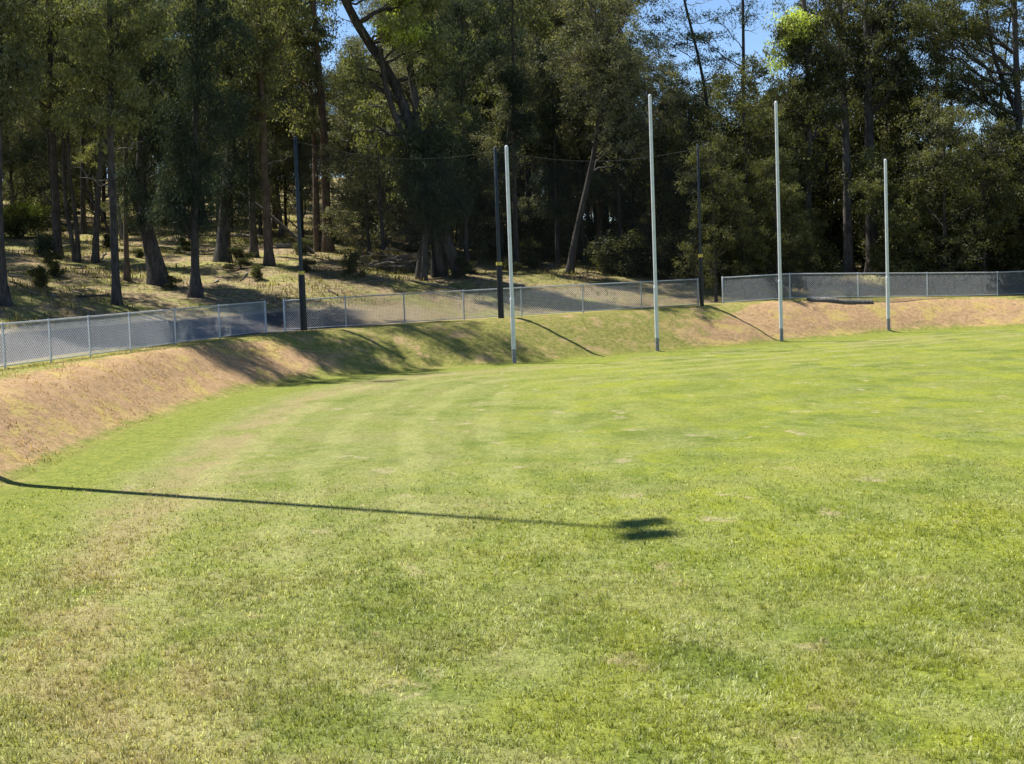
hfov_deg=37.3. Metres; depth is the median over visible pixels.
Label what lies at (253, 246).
gum tree
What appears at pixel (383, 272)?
goal net
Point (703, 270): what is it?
bush
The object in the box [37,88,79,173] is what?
wattle tree
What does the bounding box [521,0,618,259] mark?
gum tree
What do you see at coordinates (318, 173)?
wattle tree
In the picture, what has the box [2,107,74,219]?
wattle tree
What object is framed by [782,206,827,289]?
wattle tree
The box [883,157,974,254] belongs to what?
wattle tree
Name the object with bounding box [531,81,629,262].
wattle tree
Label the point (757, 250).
wattle tree
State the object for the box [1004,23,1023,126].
gum tree
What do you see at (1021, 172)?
wattle tree
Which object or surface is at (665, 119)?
wattle tree
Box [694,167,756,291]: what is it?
wattle tree
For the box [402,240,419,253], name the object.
bush
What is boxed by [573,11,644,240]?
sheoak tree
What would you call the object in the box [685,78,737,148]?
wattle tree
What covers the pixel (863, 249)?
bush
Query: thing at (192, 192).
sheoak tree
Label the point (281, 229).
gum tree
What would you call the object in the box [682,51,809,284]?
wattle tree
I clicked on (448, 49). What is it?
gum tree
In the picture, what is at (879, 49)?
gum tree
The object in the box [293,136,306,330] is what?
net pole
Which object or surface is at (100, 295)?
fallen stick
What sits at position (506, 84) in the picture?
gum tree
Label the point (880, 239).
bush
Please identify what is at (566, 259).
goal net
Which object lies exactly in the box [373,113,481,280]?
sheoak tree
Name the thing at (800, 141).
wattle tree
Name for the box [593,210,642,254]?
bush
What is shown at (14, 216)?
bush
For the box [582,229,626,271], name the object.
bush
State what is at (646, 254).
bush
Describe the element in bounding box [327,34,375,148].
wattle tree
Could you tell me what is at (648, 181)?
wattle tree
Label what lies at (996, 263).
bush
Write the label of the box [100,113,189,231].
wattle tree
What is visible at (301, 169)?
wattle tree
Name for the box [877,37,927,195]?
wattle tree
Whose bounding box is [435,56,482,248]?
gum tree
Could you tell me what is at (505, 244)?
bush
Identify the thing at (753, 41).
sky
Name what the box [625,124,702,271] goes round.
wattle tree
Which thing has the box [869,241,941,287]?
bush
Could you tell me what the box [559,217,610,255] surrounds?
bush
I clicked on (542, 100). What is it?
wattle tree
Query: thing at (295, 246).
bush
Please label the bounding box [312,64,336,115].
wattle tree
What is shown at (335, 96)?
wattle tree
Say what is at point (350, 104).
wattle tree
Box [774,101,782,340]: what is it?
goal post
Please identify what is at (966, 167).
tree
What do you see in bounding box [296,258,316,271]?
bush
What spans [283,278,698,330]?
chain wire fence
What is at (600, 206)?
gum tree
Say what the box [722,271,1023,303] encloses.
chain wire fence
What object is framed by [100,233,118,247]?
bush
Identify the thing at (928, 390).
playing field
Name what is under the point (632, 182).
wattle tree
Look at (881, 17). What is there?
gum tree
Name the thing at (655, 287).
goal post
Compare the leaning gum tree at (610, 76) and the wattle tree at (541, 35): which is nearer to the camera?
the leaning gum tree at (610, 76)
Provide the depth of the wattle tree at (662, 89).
91.90 m
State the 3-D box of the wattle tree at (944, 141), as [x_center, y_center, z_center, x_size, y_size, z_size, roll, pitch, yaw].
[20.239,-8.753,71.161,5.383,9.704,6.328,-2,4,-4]
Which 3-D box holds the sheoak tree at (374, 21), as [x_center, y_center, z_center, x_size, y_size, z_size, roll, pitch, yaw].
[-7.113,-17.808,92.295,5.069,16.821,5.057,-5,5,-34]
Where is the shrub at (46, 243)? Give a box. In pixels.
[11,228,58,255]
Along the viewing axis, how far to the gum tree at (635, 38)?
92.88 m
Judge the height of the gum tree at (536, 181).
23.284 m
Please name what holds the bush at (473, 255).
on the hillside
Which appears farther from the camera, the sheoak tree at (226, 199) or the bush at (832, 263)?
the bush at (832, 263)
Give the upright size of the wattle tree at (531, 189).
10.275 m
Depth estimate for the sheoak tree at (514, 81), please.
71.03 m
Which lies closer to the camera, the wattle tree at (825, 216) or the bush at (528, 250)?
the bush at (528, 250)
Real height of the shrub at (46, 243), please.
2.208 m
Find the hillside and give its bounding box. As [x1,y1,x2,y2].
[0,177,1023,331]
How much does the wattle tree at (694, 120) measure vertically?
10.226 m
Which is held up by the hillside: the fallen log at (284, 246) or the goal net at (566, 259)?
the fallen log at (284, 246)
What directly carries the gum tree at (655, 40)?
on the hillside
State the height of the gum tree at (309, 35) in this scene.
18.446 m
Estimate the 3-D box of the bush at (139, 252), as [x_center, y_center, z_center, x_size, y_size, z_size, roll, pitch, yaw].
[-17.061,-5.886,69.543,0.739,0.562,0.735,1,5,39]
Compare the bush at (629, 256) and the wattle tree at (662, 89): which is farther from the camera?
the wattle tree at (662, 89)
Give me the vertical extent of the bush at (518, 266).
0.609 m
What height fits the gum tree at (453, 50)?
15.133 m
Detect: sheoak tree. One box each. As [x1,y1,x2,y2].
[3,0,70,236]
[36,2,80,218]
[63,61,94,210]
[94,27,146,232]
[97,44,207,286]
[139,0,267,297]
[186,6,276,261]
[359,2,401,157]
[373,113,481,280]
[384,2,444,241]
[415,9,466,170]
[418,0,519,248]
[424,0,511,262]
[453,0,549,266]
[483,9,532,237]
[520,37,583,263]
[566,2,626,231]
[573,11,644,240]
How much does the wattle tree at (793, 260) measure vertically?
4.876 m
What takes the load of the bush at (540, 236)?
on the hillside
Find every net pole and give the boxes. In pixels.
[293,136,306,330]
[493,147,503,317]
[696,144,703,305]
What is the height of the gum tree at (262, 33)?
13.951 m
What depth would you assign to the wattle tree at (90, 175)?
84.98 m
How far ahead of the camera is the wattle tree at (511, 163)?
89.69 m
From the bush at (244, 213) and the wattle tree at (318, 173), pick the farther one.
the wattle tree at (318, 173)
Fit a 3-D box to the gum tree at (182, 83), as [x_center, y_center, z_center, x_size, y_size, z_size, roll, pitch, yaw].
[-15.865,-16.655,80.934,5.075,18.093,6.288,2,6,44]
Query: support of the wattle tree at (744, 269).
on the hillside
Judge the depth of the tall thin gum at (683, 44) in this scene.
84.74 m
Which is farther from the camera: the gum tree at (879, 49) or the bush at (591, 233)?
the gum tree at (879, 49)
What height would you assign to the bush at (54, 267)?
1.288 m
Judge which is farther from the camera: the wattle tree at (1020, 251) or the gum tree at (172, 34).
the gum tree at (172, 34)
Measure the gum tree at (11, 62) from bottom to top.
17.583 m
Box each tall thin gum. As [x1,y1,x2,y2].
[624,0,747,186]
[680,0,794,181]
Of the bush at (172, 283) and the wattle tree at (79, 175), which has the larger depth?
the wattle tree at (79, 175)
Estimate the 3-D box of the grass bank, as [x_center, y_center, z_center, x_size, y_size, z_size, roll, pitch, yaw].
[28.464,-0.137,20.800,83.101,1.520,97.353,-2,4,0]
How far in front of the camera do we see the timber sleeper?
64.25 m
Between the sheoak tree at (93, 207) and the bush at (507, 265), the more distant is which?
the sheoak tree at (93, 207)
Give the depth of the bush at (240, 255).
65.47 m
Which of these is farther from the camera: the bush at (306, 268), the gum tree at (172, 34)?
the gum tree at (172, 34)
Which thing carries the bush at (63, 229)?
on the hillside
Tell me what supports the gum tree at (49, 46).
on the hillside
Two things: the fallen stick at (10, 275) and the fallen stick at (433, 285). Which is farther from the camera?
the fallen stick at (433, 285)
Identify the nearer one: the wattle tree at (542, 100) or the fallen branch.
the fallen branch
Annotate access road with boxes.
[0,298,509,365]
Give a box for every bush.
[3,196,63,237]
[24,264,52,287]
[35,248,64,277]
[44,187,80,208]
[51,225,67,234]
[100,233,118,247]
[131,248,144,257]
[152,206,181,224]
[160,275,182,289]
[174,237,190,253]
[218,247,257,269]
[233,193,261,222]
[249,261,269,279]
[292,237,313,254]
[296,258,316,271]
[320,224,342,243]
[338,251,367,277]
[351,212,389,242]
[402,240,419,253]
[449,255,476,278]
[454,220,495,248]
[470,252,484,263]
[478,208,511,238]
[484,226,527,257]
[502,258,513,269]
[508,262,524,272]
[512,235,552,267]
[518,212,574,261]
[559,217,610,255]
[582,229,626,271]
[584,214,609,253]
[589,228,652,276]
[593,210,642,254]
[593,216,656,259]
[626,235,656,272]
[650,238,690,279]
[686,256,719,278]
[752,210,797,276]
[794,240,845,285]
[815,210,865,268]
[853,240,884,258]
[856,216,964,279]
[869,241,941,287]
[871,208,969,282]
[892,256,962,291]
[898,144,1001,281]
[965,251,996,282]
[980,233,1023,289]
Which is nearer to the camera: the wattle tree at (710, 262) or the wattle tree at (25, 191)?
the wattle tree at (710, 262)
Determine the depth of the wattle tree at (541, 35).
83.08 m
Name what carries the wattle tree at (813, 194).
on the hillside
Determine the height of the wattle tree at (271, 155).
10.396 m
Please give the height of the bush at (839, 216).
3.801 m
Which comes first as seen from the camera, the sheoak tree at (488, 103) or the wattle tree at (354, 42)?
the sheoak tree at (488, 103)
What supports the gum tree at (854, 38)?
on the hillside
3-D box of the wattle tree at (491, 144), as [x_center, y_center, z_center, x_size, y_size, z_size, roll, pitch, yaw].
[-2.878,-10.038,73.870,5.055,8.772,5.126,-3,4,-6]
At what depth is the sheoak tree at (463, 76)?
71.41 m
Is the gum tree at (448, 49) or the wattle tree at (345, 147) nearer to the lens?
the gum tree at (448, 49)
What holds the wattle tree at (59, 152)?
on the hillside
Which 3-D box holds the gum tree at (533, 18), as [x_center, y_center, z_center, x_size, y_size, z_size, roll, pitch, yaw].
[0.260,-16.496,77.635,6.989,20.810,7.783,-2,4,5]
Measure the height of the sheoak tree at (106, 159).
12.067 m
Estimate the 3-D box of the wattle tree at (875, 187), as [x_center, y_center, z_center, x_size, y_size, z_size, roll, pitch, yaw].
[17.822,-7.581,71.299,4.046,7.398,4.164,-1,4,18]
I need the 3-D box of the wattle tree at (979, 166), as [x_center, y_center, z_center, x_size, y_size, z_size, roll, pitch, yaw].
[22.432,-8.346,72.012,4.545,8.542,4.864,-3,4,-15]
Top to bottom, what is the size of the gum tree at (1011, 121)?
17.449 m
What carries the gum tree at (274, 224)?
on the hillside
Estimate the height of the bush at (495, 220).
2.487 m
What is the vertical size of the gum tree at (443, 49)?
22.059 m
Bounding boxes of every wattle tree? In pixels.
[2,48,70,235]
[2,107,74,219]
[2,117,33,197]
[3,43,79,225]
[4,122,59,204]
[35,85,131,226]
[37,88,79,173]
[56,113,116,215]
[58,139,94,206]
[65,43,160,223]
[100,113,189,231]
[151,54,219,230]
[152,33,212,211]
[187,49,298,243]
[198,58,283,231]
[234,53,319,234]
[245,41,344,236]
[255,73,330,231]
[267,107,301,205]
[268,104,338,208]
[310,65,389,220]
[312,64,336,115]
[315,89,402,251]
[317,94,354,190]
[324,38,369,183]
[324,50,453,251]
[326,42,464,253]
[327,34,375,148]
[328,113,353,206]
[330,0,441,227]
[330,37,448,247]
[402,70,499,231]
[404,87,504,253]
[464,53,560,261]
[477,106,541,216]
[490,24,566,228]
[499,149,548,218]
[502,0,589,235]
[521,147,584,222]
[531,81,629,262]
[565,129,635,220]
[571,120,649,237]
[582,92,676,256]
[591,54,669,208]
[606,126,701,261]
[617,58,715,192]
[622,85,708,262]
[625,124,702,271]
[633,118,695,244]
[638,49,721,150]
[641,90,735,246]
[649,115,745,288]
[657,94,718,217]
[670,131,756,301]
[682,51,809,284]
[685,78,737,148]
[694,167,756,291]
[706,113,783,265]
[707,79,795,155]
[718,196,769,298]
[719,200,771,283]
[724,71,831,271]
[734,93,803,200]
[735,116,803,221]
[735,146,818,297]
[737,102,826,230]
[764,193,816,292]
[781,72,880,247]
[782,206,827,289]
[791,122,860,238]
[812,64,942,263]
[812,125,864,262]
[817,91,921,267]
[841,86,959,223]
[845,143,935,293]
[854,92,927,232]
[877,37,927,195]
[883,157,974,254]
[884,135,954,203]
[888,93,1010,293]
[893,143,981,284]
[912,125,992,244]
[931,115,1023,291]
[974,122,1023,285]
[982,125,1023,233]
[984,139,1023,280]
[999,126,1023,226]
[1008,164,1023,258]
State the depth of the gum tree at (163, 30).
108.16 m
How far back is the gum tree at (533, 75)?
85.63 m
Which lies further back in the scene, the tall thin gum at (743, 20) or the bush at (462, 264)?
the tall thin gum at (743, 20)
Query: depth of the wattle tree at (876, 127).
82.35 m
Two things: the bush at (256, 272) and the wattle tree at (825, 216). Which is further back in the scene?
the wattle tree at (825, 216)
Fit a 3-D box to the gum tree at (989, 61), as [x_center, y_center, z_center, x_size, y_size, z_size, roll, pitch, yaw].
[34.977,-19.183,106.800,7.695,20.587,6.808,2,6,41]
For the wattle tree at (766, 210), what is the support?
on the hillside
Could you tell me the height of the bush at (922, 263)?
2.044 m
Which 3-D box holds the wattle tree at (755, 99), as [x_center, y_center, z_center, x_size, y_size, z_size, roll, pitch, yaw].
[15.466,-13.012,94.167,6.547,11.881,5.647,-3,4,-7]
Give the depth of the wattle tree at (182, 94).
88.12 m
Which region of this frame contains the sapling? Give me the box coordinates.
[31,68,105,262]
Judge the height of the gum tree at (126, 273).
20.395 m
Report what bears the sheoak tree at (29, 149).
on the hillside
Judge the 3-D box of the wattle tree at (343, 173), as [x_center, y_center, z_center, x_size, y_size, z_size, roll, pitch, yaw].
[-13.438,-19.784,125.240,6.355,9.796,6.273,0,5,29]
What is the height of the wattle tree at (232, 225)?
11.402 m
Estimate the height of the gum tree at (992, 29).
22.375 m
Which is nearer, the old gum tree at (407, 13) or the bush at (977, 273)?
the old gum tree at (407, 13)
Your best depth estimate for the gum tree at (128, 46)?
54.27 m
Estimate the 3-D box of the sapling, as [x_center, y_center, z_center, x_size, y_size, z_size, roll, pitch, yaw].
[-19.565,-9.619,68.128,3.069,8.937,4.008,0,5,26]
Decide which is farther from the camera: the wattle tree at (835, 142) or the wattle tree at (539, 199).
the wattle tree at (539, 199)
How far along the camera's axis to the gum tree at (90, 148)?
76.50 m
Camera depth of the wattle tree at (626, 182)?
94.15 m
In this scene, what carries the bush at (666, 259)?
on the hillside
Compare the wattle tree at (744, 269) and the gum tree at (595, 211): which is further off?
the gum tree at (595, 211)
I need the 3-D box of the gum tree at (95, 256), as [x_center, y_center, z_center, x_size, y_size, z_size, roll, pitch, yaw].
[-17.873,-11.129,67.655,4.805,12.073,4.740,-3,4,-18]
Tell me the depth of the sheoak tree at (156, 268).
60.51 m
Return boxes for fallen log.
[216,233,262,237]
[276,244,321,247]
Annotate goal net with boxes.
[298,142,497,328]
[497,149,699,316]
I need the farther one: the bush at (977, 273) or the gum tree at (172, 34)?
the gum tree at (172, 34)
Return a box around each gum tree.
[0,0,62,306]
[2,8,21,55]
[3,0,106,257]
[45,0,146,234]
[47,0,190,305]
[53,0,143,262]
[54,0,152,239]
[92,0,195,280]
[134,0,180,197]
[152,0,244,231]
[164,0,217,206]
[202,0,315,266]
[204,0,304,257]
[236,1,320,234]
[239,0,338,228]
[242,0,336,218]
[266,0,351,252]
[312,0,476,277]
[329,14,388,233]
[358,0,388,15]
[359,0,487,235]
[419,0,507,240]
[435,10,471,230]
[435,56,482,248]
[450,0,579,240]
[457,0,540,240]
[495,1,568,210]
[498,10,570,187]
[519,2,595,189]
[520,0,679,273]
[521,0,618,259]
[533,28,546,207]
[538,0,665,254]
[539,0,639,236]
[545,0,669,235]
[599,3,652,83]
[752,0,865,253]
[772,0,890,272]
[802,0,904,227]
[827,0,929,154]
[834,0,959,275]
[883,0,1001,152]
[889,0,1023,234]
[899,0,1010,203]
[961,0,1023,176]
[994,0,1023,130]
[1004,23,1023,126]
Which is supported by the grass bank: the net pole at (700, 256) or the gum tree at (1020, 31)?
the net pole at (700, 256)
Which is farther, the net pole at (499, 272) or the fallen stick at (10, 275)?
the fallen stick at (10, 275)
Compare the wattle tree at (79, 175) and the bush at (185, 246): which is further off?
the wattle tree at (79, 175)
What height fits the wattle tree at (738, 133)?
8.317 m
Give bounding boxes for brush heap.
[342,233,430,272]
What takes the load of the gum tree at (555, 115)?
on the hillside
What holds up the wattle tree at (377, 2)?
on the hillside
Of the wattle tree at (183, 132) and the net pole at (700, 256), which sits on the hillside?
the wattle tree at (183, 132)
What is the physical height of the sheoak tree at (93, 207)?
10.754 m
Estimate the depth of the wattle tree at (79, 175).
93.45 m
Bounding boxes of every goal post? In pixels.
[505,145,516,362]
[648,94,658,350]
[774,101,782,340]
[884,159,889,330]
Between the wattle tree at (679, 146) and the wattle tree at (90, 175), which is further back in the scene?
the wattle tree at (90, 175)
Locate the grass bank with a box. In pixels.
[0,295,1023,486]
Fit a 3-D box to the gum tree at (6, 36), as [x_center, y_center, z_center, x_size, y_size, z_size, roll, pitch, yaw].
[-21.645,-15.650,57.949,9.360,23.703,8.571,1,5,37]
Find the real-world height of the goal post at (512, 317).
7.692 m
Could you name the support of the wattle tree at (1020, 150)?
on the hillside
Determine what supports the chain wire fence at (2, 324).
on the grass bank
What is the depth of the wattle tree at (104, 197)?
89.38 m
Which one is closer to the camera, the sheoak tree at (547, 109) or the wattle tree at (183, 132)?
the sheoak tree at (547, 109)
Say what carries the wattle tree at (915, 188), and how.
on the hillside
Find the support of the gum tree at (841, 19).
on the hillside
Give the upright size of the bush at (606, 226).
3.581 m
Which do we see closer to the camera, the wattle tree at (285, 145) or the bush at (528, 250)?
the bush at (528, 250)
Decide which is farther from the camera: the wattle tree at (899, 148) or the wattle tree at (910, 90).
the wattle tree at (910, 90)
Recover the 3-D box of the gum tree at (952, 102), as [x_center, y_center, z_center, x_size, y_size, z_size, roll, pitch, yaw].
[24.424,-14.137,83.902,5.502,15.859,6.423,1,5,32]
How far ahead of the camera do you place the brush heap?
68.04 m
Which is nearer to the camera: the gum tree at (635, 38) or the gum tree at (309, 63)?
the gum tree at (309, 63)
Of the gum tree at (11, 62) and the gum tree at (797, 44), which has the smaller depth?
the gum tree at (11, 62)
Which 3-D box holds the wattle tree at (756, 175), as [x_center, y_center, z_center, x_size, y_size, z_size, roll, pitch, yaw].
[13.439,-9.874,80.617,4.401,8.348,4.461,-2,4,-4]
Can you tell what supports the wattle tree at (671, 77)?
on the hillside
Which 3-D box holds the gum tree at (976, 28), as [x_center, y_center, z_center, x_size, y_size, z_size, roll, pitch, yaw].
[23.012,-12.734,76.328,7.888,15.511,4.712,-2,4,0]
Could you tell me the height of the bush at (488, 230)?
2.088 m
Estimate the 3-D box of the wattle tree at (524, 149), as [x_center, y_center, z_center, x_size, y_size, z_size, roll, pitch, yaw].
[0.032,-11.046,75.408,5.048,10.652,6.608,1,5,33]
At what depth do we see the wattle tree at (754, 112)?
85.17 m
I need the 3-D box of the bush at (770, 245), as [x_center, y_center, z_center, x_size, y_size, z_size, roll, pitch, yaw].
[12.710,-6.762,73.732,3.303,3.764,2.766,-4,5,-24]
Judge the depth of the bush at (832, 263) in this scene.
72.56 m
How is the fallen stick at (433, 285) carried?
on the hillside
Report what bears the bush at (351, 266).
on the hillside
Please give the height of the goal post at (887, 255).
7.376 m
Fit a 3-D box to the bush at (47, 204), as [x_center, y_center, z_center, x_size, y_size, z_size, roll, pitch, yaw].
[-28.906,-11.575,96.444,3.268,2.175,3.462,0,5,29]
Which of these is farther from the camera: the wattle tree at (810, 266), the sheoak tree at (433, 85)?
the sheoak tree at (433, 85)
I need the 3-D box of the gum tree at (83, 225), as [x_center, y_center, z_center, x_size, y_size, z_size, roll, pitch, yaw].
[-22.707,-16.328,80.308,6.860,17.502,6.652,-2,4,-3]
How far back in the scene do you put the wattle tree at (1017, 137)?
73.34 m
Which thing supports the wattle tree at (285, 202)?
on the hillside
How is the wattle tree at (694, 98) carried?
on the hillside
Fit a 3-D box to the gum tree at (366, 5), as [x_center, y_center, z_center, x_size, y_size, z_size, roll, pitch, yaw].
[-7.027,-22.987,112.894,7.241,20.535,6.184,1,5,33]
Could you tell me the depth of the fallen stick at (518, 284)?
65.41 m
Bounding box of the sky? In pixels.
[107,0,1023,220]
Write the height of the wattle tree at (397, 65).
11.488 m
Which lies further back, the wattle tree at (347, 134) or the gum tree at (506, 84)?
the gum tree at (506, 84)
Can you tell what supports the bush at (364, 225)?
on the hillside
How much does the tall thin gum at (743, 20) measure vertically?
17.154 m
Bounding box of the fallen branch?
[242,194,314,253]
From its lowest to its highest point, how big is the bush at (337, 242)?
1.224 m
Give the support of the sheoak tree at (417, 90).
on the hillside
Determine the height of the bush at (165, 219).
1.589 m
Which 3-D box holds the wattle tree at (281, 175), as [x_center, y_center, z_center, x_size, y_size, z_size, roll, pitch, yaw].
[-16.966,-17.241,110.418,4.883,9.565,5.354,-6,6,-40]
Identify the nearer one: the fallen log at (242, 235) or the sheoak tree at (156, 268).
the sheoak tree at (156, 268)
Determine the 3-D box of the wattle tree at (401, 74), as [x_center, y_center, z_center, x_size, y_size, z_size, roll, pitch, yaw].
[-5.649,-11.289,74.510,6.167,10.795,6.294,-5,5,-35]
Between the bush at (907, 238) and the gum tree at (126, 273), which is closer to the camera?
the gum tree at (126, 273)
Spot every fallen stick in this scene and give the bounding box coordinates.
[9,274,33,276]
[76,294,137,299]
[409,280,456,289]
[485,279,524,286]
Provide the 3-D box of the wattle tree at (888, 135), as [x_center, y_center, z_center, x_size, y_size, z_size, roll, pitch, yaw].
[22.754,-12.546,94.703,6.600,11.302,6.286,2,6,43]
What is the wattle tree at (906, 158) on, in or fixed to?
on the hillside
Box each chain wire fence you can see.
[0,301,266,368]
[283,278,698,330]
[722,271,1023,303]
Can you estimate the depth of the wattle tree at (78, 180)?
102.26 m
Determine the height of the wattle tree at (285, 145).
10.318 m
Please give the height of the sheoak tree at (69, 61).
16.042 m
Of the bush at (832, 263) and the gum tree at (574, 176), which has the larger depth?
the gum tree at (574, 176)
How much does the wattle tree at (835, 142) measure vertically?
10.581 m
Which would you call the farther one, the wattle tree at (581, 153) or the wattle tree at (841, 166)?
the wattle tree at (841, 166)
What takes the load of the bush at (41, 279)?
on the hillside
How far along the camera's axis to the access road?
53.97 m
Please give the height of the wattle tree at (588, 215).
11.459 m
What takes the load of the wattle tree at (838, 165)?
on the hillside
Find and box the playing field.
[0,326,1023,763]
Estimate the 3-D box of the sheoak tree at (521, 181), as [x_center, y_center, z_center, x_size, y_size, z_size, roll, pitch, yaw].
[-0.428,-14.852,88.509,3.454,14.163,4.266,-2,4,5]
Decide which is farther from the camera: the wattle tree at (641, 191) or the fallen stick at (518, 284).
the wattle tree at (641, 191)
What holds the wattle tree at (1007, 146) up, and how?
on the hillside
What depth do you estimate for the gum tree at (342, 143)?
83.25 m
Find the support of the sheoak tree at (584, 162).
on the hillside
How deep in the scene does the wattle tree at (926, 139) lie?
79.86 m
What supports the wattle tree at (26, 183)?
on the hillside
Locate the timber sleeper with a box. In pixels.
[806,297,873,303]
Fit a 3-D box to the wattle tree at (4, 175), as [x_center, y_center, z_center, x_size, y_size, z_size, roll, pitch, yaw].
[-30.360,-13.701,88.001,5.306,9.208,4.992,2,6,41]
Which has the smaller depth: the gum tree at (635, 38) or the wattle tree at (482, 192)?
the wattle tree at (482, 192)
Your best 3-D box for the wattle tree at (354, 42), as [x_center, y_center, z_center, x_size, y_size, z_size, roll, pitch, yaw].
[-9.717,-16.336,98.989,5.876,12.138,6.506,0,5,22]
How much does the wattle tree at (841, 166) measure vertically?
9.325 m
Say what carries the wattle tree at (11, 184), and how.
on the hillside

